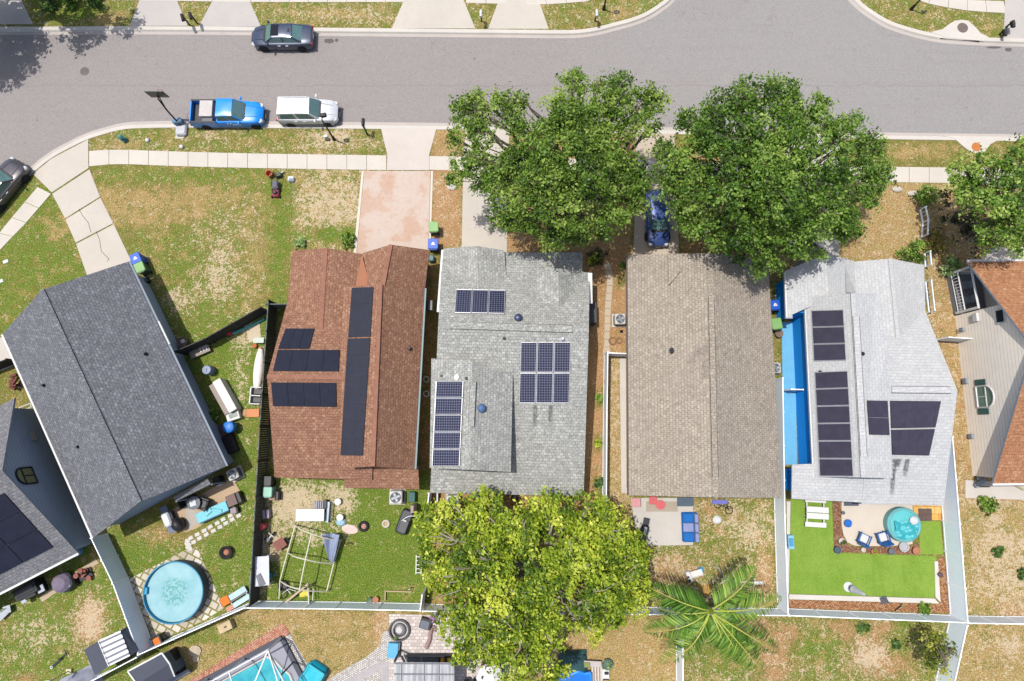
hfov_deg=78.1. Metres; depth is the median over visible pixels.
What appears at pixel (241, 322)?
fence
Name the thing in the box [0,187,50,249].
sidewalk
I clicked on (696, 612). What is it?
palm tree
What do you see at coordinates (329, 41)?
utility cover
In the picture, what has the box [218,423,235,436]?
brick base
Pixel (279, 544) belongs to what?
wheelbarrow
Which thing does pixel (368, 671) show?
garden path
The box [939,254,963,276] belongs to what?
shrub
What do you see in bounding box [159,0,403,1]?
sidewalk
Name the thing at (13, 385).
stored things
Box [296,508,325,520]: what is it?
garden table
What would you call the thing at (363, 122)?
mailbox
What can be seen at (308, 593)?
swing frame
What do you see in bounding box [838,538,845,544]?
plant pot
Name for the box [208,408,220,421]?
shrub
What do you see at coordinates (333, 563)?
greenhouse frame
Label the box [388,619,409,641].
fire ring
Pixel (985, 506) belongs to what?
shrub
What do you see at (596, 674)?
pallet
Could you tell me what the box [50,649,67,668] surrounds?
kick scooter
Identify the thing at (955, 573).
fence
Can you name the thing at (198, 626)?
fence
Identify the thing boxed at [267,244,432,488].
house
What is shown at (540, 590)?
tree
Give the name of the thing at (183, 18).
mailbox
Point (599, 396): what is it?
shrub
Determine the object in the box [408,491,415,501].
teal planter
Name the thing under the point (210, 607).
paving
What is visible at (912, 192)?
pale rock
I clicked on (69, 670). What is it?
washing line post
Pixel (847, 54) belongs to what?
road
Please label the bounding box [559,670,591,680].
paddling pool
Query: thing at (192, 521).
patio
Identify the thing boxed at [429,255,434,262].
hose reel
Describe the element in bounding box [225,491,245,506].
side cabinet
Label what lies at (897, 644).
shrub
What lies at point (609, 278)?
garden path
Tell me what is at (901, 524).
spa
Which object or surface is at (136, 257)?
wheelie bin
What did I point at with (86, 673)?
tarpaulin
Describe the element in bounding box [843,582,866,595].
patio umbrella
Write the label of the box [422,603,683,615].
fence
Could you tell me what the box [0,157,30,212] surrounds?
parked car
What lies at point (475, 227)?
driveway
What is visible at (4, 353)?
driveway
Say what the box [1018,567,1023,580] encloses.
shrub
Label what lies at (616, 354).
fence
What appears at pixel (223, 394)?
outdoor counter
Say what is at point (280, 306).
fence
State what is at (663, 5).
kerb
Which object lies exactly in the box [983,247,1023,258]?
driveway
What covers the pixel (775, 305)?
wheelie bin
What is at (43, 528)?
house
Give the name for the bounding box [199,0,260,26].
driveway
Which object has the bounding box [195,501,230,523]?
garden bench
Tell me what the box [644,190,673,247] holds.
parked car
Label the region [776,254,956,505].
house
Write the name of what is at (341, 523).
sack
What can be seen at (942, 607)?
planting bed
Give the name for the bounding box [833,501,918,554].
planting bed
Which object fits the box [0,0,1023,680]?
ground
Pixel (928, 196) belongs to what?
shrub
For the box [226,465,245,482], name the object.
air conditioner
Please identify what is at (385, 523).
tyre
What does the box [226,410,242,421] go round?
cool box
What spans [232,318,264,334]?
pool noodle
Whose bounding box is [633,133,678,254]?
driveway
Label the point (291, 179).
utility box
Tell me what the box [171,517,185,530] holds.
round cover
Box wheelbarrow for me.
[267,537,289,553]
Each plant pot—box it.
[602,659,612,669]
[774,329,782,336]
[833,546,841,553]
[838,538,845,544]
[844,519,851,526]
[870,549,878,554]
[887,548,894,554]
[899,542,908,551]
[912,547,920,554]
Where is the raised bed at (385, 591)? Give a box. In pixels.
[384,587,411,600]
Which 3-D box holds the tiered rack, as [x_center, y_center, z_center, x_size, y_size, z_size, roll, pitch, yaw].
[-18.648,4.033,46.087,0.800,0.600,1.300,3,82,0]
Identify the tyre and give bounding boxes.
[358,521,368,531]
[382,520,389,527]
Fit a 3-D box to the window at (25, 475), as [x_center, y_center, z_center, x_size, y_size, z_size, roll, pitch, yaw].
[-32.248,8.964,41.898,0.104,1.645,1.270,-27,83,-4]
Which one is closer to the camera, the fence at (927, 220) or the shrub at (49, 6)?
the fence at (927, 220)
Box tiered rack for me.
[249,386,263,404]
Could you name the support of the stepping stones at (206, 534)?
on the ground at (214, 246)
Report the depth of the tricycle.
44.59 m
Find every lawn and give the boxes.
[789,499,935,597]
[919,521,942,553]
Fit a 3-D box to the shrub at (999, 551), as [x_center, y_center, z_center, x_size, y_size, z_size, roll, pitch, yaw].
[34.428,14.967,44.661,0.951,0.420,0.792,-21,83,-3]
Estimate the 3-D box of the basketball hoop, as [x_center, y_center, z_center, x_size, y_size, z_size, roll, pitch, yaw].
[-25.824,-17.280,47.555,1.311,3.566,2.464,-21,83,-3]
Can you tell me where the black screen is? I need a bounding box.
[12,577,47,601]
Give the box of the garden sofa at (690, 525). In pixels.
[681,512,698,541]
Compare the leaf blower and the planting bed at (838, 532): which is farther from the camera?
the leaf blower
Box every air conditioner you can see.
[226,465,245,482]
[389,489,405,504]
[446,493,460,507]
[612,314,625,326]
[774,362,780,374]
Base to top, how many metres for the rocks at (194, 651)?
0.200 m
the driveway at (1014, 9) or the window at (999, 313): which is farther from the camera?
the driveway at (1014, 9)
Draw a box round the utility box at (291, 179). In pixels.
[288,176,294,182]
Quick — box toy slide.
[684,567,703,582]
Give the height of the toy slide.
0.630 m
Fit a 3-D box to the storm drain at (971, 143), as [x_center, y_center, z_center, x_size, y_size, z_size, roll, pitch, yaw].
[36.227,-15.192,49.105,5.311,0.175,1.471,0,82,0]
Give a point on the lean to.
(261, 570)
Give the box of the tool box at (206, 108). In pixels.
[199,100,215,119]
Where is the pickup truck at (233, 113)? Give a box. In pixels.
[189,96,265,128]
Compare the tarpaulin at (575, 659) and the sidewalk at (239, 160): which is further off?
the sidewalk at (239, 160)
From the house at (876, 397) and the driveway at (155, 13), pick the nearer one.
the house at (876, 397)
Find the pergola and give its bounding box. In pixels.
[394,649,456,680]
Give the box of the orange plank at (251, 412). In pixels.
[243,409,259,416]
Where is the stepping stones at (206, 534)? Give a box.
[188,512,241,543]
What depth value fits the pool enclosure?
43.66 m
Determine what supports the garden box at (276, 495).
on the ground at (214, 246)
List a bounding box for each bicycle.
[277,586,300,598]
[714,502,732,513]
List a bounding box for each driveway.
[0,0,32,23]
[0,337,13,369]
[33,140,130,274]
[130,0,187,25]
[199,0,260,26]
[357,171,429,253]
[381,128,435,169]
[392,0,474,28]
[462,130,509,251]
[488,0,548,28]
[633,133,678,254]
[786,138,839,255]
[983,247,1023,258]
[1004,0,1023,37]
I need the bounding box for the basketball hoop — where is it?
[144,89,187,135]
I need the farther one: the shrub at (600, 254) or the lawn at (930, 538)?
the shrub at (600, 254)
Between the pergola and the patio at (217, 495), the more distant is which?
the patio at (217, 495)
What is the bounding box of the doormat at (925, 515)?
[918,509,931,520]
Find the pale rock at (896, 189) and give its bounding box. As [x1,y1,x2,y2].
[892,186,902,191]
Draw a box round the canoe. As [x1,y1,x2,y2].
[253,347,263,388]
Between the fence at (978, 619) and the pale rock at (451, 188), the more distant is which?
the pale rock at (451, 188)
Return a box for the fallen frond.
[698,584,711,596]
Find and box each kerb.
[0,0,674,37]
[29,121,1023,175]
[848,0,1023,46]
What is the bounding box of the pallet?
[591,667,602,680]
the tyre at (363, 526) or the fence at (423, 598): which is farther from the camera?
the tyre at (363, 526)
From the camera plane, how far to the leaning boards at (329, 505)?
44.90 m
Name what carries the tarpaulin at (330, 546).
hanging from the greenhouse frame at (333, 563)
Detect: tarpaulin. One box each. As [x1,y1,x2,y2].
[60,665,102,680]
[322,533,338,561]
[558,649,586,676]
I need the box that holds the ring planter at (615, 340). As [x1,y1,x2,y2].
[609,337,622,344]
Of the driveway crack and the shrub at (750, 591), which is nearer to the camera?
the shrub at (750, 591)
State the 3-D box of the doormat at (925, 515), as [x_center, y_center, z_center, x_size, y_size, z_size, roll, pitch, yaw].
[29.536,12.460,45.150,0.988,0.030,0.868,0,82,0]
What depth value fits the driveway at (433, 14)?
50.59 m
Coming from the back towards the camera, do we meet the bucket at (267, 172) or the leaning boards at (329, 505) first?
the bucket at (267, 172)
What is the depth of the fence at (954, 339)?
46.02 m
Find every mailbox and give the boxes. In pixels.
[180,13,190,25]
[188,12,197,23]
[361,118,367,134]
[594,9,598,21]
[999,28,1007,36]
[1005,20,1015,27]
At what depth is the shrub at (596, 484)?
45.19 m
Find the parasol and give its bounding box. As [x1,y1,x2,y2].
[51,572,70,592]
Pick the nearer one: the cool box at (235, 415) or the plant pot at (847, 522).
the plant pot at (847, 522)
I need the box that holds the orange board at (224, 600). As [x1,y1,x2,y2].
[218,595,233,611]
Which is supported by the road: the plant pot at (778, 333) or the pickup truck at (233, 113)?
the pickup truck at (233, 113)
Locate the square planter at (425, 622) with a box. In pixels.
[419,616,431,629]
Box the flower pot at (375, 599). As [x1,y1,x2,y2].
[372,597,378,602]
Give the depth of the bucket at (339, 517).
44.79 m
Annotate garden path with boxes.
[346,662,380,680]
[381,662,388,680]
[603,263,612,353]
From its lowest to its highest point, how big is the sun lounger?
0.365 m
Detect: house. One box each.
[0,398,92,594]
[1,261,233,538]
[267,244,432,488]
[430,246,596,495]
[625,253,781,497]
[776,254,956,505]
[946,259,1023,485]
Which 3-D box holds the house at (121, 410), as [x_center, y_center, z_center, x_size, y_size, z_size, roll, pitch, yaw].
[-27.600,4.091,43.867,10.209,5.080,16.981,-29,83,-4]
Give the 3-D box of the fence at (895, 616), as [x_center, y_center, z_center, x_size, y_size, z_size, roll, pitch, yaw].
[21.212,18.778,43.374,18.938,1.930,0.242,2,82,0]
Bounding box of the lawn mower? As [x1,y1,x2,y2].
[270,172,280,197]
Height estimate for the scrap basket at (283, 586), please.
0.350 m
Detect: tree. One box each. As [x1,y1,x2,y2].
[409,483,656,680]
[440,65,674,257]
[642,68,897,283]
[642,564,781,673]
[915,626,958,680]
[930,189,979,258]
[942,132,1023,259]
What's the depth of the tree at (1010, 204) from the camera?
41.28 m
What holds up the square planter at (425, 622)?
on the patio at (414, 641)
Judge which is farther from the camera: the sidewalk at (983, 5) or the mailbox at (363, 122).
the sidewalk at (983, 5)
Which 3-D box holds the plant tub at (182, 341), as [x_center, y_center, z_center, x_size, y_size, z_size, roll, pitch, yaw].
[-24.258,0.151,46.648,0.760,0.570,0.760,0,82,0]
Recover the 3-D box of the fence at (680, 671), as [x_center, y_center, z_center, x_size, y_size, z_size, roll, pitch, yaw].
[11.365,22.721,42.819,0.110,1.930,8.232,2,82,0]
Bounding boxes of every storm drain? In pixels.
[930,20,987,41]
[945,136,1006,153]
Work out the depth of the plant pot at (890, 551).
44.60 m
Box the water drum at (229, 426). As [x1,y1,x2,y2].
[223,421,236,432]
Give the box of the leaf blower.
[275,171,283,178]
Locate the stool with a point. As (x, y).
(233, 510)
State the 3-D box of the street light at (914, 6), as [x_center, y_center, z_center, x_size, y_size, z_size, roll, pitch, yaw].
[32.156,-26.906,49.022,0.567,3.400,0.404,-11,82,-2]
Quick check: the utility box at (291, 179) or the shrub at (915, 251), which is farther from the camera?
the utility box at (291, 179)
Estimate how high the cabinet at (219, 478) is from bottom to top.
0.800 m
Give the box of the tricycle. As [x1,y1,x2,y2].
[264,532,275,544]
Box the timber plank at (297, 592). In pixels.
[285,582,308,601]
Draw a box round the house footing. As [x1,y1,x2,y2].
[620,358,626,492]
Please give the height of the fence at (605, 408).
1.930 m
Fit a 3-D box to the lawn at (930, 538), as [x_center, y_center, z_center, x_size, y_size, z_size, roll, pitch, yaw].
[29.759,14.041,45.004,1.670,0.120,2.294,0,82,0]
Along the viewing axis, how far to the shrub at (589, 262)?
47.37 m
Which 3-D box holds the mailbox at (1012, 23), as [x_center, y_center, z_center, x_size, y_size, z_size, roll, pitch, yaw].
[39.434,-24.878,49.984,0.245,0.930,0.630,0,82,0]
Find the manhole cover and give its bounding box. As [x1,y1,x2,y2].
[80,67,88,74]
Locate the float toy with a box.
[424,625,435,648]
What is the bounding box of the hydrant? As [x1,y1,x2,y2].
[118,134,126,142]
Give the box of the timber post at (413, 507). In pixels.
[411,503,416,512]
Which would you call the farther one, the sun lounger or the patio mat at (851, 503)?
the patio mat at (851, 503)
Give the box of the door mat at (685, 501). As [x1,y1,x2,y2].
[677,497,693,505]
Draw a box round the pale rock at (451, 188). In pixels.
[447,183,455,189]
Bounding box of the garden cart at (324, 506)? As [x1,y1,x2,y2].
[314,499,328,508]
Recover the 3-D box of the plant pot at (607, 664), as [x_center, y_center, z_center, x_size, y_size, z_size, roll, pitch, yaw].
[6.574,22.303,43.462,0.738,0.713,0.736,0,82,0]
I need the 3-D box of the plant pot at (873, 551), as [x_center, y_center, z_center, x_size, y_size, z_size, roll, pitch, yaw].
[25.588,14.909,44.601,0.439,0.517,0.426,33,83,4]
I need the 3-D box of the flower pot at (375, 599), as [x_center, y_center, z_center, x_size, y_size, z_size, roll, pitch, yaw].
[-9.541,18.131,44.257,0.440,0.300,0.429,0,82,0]
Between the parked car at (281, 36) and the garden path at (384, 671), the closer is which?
the garden path at (384, 671)
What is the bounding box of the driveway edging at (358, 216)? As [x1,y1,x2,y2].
[353,171,432,252]
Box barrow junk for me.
[0,605,11,620]
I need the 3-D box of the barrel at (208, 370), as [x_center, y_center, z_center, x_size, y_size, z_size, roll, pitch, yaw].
[-22.187,2.176,46.202,0.720,0.890,0.720,0,82,0]
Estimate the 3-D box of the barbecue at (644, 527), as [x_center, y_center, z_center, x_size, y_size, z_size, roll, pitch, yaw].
[9.318,13.363,44.599,0.500,0.950,1.690,13,82,2]
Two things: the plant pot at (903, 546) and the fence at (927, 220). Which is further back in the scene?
the fence at (927, 220)
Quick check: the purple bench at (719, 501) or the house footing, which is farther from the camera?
the house footing
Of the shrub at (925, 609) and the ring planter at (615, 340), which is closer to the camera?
the shrub at (925, 609)
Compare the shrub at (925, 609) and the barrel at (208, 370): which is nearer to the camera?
the shrub at (925, 609)
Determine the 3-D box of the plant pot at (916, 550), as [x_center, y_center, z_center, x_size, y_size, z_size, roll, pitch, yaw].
[28.556,14.862,44.707,0.562,0.320,0.562,0,82,0]
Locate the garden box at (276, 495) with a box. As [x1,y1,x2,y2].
[269,491,280,499]
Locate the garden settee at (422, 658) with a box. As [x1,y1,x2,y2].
[401,654,446,662]
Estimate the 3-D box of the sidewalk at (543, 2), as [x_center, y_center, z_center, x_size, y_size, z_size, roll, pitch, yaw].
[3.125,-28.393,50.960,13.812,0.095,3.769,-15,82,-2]
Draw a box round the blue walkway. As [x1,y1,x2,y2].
[782,322,796,464]
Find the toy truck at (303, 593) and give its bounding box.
[299,588,310,596]
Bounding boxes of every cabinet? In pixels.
[212,475,225,486]
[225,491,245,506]
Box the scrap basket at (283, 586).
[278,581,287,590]
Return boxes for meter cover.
[323,134,329,140]
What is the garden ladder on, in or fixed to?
on the ground at (214, 246)
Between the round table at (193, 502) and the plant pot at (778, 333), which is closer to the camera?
the round table at (193, 502)
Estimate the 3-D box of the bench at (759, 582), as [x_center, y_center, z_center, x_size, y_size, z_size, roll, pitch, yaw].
[17.104,16.984,44.355,0.900,0.425,0.220,0,82,0]
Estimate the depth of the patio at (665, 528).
45.09 m
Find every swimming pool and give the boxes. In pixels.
[143,559,208,624]
[221,655,293,680]
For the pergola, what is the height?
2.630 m
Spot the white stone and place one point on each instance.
(717, 519)
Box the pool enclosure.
[199,636,301,680]
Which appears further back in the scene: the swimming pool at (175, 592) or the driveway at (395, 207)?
the driveway at (395, 207)
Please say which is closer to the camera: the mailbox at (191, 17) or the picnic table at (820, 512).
the picnic table at (820, 512)
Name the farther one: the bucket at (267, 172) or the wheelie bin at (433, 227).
the bucket at (267, 172)
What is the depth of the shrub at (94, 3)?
50.34 m
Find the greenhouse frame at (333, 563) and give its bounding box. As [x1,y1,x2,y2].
[278,525,342,598]
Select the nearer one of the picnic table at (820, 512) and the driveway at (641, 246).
the picnic table at (820, 512)
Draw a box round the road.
[0,0,1023,167]
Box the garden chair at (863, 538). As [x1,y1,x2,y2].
[855,531,871,548]
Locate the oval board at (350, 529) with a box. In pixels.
[342,525,357,533]
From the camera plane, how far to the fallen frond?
44.39 m
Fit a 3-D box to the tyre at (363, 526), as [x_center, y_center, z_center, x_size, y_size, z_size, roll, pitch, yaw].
[-10.573,13.238,44.981,0.775,0.205,0.775,0,82,0]
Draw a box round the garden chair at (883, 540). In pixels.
[874,531,894,546]
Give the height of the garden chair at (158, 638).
0.988 m
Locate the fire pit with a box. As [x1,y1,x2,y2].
[219,546,231,558]
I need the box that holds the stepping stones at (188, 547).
[184,539,192,550]
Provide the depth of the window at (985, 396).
44.32 m
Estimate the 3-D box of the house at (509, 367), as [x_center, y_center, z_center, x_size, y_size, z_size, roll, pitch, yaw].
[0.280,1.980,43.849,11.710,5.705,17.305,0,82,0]
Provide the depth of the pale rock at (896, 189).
48.44 m
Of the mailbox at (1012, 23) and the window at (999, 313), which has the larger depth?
the mailbox at (1012, 23)
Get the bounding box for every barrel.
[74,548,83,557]
[202,365,215,374]
[260,522,267,529]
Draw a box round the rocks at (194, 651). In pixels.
[188,646,200,661]
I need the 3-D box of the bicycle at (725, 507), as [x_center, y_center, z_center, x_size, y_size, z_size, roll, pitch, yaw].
[15.167,11.810,45.113,1.480,0.177,0.801,28,83,4]
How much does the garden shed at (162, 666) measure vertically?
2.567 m
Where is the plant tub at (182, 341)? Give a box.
[177,337,189,346]
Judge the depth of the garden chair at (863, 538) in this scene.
44.46 m
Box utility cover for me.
[324,39,333,43]
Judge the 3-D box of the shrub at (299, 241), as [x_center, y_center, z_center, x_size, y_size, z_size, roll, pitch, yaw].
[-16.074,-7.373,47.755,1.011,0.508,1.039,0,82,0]
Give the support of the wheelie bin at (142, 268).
on the ground at (214, 246)
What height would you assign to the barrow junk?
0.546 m
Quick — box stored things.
[8,373,22,389]
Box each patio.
[159,479,239,531]
[185,508,197,528]
[246,323,260,342]
[389,614,511,680]
[631,498,692,545]
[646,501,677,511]
[841,501,912,545]
[965,480,1023,499]
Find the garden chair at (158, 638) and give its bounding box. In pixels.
[149,632,163,649]
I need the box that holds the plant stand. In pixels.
[73,567,92,581]
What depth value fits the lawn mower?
48.15 m
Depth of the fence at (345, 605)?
43.30 m
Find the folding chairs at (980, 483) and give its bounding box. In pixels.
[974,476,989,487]
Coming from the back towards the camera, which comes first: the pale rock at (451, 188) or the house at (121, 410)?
the pale rock at (451, 188)
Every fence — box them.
[0,358,13,369]
[90,533,153,653]
[90,651,147,680]
[137,603,248,655]
[174,306,266,354]
[244,600,424,611]
[248,299,277,606]
[265,303,286,308]
[419,588,426,609]
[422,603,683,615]
[428,492,431,503]
[602,351,608,589]
[608,352,625,356]
[675,616,683,680]
[710,607,968,623]
[773,377,788,614]
[783,388,803,391]
[919,206,929,237]
[923,250,931,267]
[925,279,935,312]
[934,622,968,680]
[937,336,971,341]
[941,436,968,621]
[968,615,1023,624]
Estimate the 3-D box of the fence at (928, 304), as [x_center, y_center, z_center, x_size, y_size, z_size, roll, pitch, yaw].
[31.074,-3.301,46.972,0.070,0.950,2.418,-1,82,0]
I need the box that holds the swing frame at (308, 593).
[307,584,315,603]
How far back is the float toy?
43.84 m
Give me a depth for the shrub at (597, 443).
45.70 m
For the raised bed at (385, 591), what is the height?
0.700 m
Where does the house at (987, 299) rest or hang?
on the ground at (214, 246)
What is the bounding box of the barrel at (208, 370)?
[202,365,215,374]
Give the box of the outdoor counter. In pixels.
[209,378,241,414]
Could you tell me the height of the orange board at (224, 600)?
0.185 m
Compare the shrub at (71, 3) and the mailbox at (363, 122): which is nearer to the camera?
the mailbox at (363, 122)
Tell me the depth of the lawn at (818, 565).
44.65 m
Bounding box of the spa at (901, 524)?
[883,507,920,541]
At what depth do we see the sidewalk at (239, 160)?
48.89 m
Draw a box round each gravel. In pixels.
[285,634,306,671]
[327,631,388,680]
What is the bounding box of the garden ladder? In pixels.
[415,555,421,573]
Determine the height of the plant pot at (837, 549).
0.370 m
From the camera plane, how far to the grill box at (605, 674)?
43.31 m
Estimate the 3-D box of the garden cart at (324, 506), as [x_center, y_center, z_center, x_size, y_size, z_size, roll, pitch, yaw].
[-13.610,11.683,45.063,0.930,0.500,0.625,0,82,0]
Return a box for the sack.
[336,519,345,525]
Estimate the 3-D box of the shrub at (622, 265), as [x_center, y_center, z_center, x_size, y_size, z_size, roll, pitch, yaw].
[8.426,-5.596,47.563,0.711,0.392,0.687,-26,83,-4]
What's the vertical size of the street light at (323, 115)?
3.400 m
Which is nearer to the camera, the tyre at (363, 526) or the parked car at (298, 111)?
the tyre at (363, 526)
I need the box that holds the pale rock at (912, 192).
[908,190,916,195]
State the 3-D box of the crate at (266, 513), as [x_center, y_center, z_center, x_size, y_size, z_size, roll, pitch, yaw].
[-17.466,12.338,44.971,0.460,0.500,0.600,-6,82,-1]
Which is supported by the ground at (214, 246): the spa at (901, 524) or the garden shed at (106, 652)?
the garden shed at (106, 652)
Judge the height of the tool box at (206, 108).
0.640 m
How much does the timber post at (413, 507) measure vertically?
1.600 m
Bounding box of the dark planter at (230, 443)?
[221,434,239,453]
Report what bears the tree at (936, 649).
on the ground at (214, 246)
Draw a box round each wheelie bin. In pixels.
[129,252,148,264]
[133,261,152,276]
[262,476,275,486]
[263,487,275,496]
[428,239,438,252]
[429,222,438,235]
[770,300,779,311]
[772,318,782,330]
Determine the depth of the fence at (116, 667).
42.38 m
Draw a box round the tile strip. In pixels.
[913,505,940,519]
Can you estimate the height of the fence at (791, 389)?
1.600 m
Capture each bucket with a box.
[265,170,272,176]
[334,498,341,504]
[336,514,343,520]
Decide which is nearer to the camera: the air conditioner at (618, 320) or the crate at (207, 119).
the air conditioner at (618, 320)
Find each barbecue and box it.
[160,505,175,533]
[640,518,649,541]
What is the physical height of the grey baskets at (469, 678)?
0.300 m
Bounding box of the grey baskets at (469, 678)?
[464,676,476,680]
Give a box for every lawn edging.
[786,501,790,593]
[789,594,938,603]
[934,561,940,601]
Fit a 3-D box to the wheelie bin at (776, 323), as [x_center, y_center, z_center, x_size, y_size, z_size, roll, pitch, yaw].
[19.338,-1.129,46.574,0.756,1.067,0.890,-9,82,-1]
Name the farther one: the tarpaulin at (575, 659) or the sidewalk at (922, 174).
the sidewalk at (922, 174)
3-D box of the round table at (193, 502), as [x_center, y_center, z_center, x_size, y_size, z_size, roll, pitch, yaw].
[-22.481,11.523,44.941,0.920,0.785,0.920,0,82,0]
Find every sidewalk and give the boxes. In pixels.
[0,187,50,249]
[89,150,385,169]
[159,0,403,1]
[429,156,1020,183]
[466,0,589,4]
[921,0,1004,12]
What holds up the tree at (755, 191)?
on the ground at (214, 246)
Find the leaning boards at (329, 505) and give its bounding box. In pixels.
[325,502,332,522]
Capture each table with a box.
[187,496,199,509]
[253,337,263,342]
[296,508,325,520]
[632,498,640,506]
[649,496,656,503]
[656,500,664,509]
[804,500,828,527]
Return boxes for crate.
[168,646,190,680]
[202,117,214,120]
[262,509,270,518]
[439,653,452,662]
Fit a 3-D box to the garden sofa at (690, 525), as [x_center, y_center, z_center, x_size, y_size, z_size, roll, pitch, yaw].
[12.643,13.226,44.679,1.100,0.730,2.050,0,82,0]
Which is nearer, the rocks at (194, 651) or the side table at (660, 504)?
the rocks at (194, 651)
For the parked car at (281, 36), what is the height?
1.505 m
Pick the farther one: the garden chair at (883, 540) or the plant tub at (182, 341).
the plant tub at (182, 341)
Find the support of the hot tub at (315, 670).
on the ground at (214, 246)
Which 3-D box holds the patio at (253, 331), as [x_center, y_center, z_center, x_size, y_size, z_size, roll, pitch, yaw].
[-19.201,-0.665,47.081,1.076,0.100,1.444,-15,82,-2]
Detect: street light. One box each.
[320,112,335,140]
[909,0,920,10]
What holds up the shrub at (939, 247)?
on the ground at (214, 246)
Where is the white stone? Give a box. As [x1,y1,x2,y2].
[713,516,721,523]
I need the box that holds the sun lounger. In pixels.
[228,586,248,607]
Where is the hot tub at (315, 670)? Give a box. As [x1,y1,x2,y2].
[297,659,328,680]
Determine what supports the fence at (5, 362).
on the ground at (214, 246)
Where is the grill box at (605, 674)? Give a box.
[602,667,609,679]
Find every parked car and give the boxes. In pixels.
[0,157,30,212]
[251,20,314,51]
[276,94,339,126]
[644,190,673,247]
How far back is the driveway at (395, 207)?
48.32 m
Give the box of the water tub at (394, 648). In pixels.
[387,641,400,658]
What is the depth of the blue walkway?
46.35 m
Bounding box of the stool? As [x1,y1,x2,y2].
[230,506,239,513]
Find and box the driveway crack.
[79,210,108,259]
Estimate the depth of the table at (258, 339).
46.53 m
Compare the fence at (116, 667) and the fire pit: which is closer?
the fence at (116, 667)
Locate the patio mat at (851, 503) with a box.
[844,502,858,505]
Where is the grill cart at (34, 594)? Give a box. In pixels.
[20,584,48,603]
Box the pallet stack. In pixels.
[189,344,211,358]
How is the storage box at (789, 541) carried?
on the ground at (214, 246)
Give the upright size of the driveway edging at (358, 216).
0.080 m
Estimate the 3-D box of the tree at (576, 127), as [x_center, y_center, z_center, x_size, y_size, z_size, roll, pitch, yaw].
[3.107,-11.541,42.594,15.689,12.053,12.852,0,82,0]
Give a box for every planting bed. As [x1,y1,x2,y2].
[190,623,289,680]
[788,556,948,612]
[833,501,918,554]
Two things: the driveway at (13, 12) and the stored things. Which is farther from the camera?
the driveway at (13, 12)
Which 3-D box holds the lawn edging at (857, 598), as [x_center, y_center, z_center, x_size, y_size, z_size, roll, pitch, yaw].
[24.712,18.155,44.410,10.537,0.150,0.334,2,82,0]
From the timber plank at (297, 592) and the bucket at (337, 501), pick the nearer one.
the timber plank at (297, 592)
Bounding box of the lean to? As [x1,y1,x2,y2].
[255,553,274,586]
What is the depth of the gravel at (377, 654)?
43.78 m
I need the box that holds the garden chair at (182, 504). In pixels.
[177,494,194,508]
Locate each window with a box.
[15,466,38,484]
[975,385,994,408]
[995,308,1005,323]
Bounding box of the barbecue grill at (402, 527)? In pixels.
[395,508,413,534]
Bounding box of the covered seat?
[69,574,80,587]
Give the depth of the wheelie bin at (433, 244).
46.90 m
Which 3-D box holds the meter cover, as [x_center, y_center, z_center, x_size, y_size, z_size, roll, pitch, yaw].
[-14.393,-15.770,49.093,0.481,0.160,0.532,-11,82,-2]
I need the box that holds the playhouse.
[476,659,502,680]
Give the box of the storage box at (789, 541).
[786,534,794,548]
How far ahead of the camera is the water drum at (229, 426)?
45.05 m
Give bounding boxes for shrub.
[39,0,57,12]
[61,0,76,9]
[85,0,101,8]
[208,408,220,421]
[293,236,305,249]
[339,231,356,250]
[585,246,608,266]
[587,252,601,265]
[593,477,602,488]
[594,393,602,402]
[594,439,601,447]
[618,262,625,270]
[738,590,753,608]
[855,622,870,633]
[891,638,901,649]
[894,238,932,262]
[908,183,941,206]
[918,601,931,614]
[922,227,954,254]
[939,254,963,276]
[978,495,1000,515]
[992,545,1004,557]
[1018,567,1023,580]
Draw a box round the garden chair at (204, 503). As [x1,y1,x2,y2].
[197,497,211,511]
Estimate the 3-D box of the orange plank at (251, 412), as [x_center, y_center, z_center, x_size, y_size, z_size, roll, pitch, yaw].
[-19.056,5.299,46.126,1.220,0.130,0.600,-1,82,0]
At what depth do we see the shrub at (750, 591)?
44.09 m
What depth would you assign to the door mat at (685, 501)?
45.24 m
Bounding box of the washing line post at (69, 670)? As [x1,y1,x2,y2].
[45,668,72,680]
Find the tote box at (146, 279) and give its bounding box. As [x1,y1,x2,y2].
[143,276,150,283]
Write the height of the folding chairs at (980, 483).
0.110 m
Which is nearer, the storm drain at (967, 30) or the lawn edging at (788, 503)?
the lawn edging at (788, 503)
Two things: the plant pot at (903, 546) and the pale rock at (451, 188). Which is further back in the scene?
the pale rock at (451, 188)
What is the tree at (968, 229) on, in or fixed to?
on the ground at (214, 246)
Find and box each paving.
[39,559,98,601]
[129,547,223,637]
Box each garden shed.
[84,627,138,674]
[127,647,185,680]
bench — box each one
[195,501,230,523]
[584,659,601,667]
[712,500,727,503]
[749,580,762,584]
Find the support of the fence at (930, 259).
on the ground at (214, 246)
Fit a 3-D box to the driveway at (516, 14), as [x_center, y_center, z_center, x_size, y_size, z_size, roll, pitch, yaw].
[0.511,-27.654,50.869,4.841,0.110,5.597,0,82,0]
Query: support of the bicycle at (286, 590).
on the ground at (214, 246)

